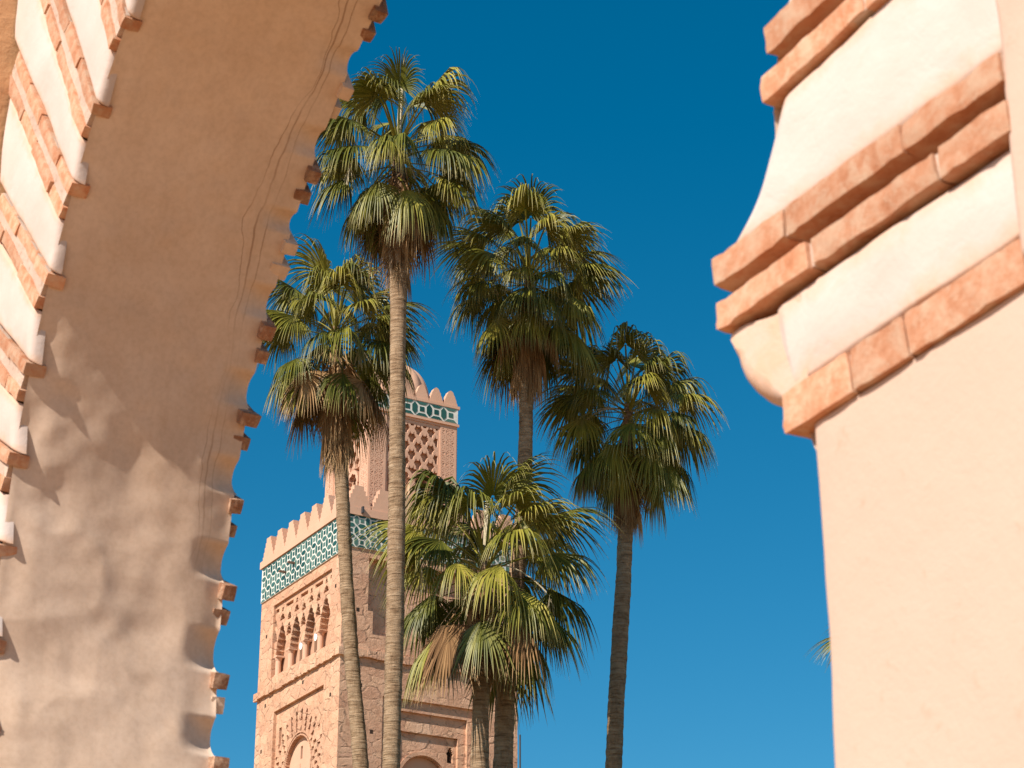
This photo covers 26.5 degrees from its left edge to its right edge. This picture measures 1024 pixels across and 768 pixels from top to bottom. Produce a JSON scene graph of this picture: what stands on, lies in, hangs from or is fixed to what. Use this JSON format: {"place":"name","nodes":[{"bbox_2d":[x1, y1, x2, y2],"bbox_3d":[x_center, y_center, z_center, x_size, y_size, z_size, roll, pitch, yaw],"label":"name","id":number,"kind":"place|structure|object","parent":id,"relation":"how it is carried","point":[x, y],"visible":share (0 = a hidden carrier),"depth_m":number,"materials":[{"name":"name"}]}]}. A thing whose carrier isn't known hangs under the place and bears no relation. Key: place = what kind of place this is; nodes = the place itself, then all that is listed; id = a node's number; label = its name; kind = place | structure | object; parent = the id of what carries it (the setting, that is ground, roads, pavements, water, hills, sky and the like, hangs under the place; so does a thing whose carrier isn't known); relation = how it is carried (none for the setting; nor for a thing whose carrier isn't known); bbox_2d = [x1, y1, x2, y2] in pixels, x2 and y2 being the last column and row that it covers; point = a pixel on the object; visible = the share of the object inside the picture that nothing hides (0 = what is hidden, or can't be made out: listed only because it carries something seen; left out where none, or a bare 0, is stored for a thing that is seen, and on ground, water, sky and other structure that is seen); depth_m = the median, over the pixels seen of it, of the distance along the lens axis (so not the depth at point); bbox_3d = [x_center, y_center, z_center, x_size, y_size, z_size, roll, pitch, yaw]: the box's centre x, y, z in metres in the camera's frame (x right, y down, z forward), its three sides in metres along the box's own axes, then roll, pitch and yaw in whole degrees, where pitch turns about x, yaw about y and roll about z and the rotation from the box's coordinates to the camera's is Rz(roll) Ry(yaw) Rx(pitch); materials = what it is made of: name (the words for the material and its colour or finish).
{"place":"outdoors","nodes":[
{"label":"outdoors","id":0,"kind":"place"},
{"bbox_2d":[253,366,521,767],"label":"minaret","id":1,"kind":"object","parent":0,"point":[300,697],"visible":0.6,"depth_m":83.62,"materials":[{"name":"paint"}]},
{"bbox_2d":[300,759,309,767],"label":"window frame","id":2,"kind":"structure","parent":1,"relation":"in","point":[306,764],"depth_m":82.14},
{"bbox_2d":[0,0,1023,767],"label":"archway","id":3,"kind":"object","parent":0,"point":[160,170],"visible":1,"depth_m":5.21,"materials":[{"name":"beige paint"}]},
{"bbox_2d":[210,0,834,767],"label":"sky","id":4,"kind":"structure","parent":0,"point":[652,122],"materials":[{"name":"blue"}]},
{"label":"lawn","id":5,"kind":"structure","parent":0,"visible":0},
{"bbox_2d":[256,233,438,767],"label":"palm tree","id":6,"kind":"object","parent":5,"relation":"on","point":[330,404],"visible":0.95,"depth_m":39.46,"materials":[{"name":"green plant"}]},
{"bbox_2d":[307,47,499,767],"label":"palm tree","id":7,"kind":"object","parent":5,"relation":"on","point":[400,219],"visible":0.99,"depth_m":37.72,"materials":[{"name":"green plant"}]},
{"bbox_2d":[350,451,622,767],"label":"palm tree","id":8,"kind":"object","parent":5,"relation":"on","point":[482,647],"visible":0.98,"depth_m":37.10,"materials":[{"name":"green plant"}]},
{"bbox_2d":[519,735,520,767],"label":"mast","id":9,"kind":"object","parent":5,"relation":"on","point":[519,751],"visible":1,"depth_m":71.18,"materials":[{"name":"metal"}]},
{"bbox_2d":[427,173,632,767],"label":"palm tree","id":10,"kind":"object","parent":5,"relation":"on","point":[528,345],"visible":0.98,"depth_m":40.21,"materials":[{"name":"green plant"}]},
{"bbox_2d":[533,321,727,767],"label":"palm tree","id":11,"kind":"object","parent":5,"relation":"on","point":[626,476],"visible":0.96,"depth_m":40.91,"materials":[{"name":"green plant"}]},
{"bbox_2d":[807,625,832,731],"bbox_3d":[6.526,9.189,33.154,3.445,13.144,3.144,0,-24,0],"label":"palm tree","id":12,"kind":"object","parent":5,"relation":"on","point":[827,644],"visible":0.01,"depth_m":35.83,"materials":[{"name":"green plant"}]}
]}

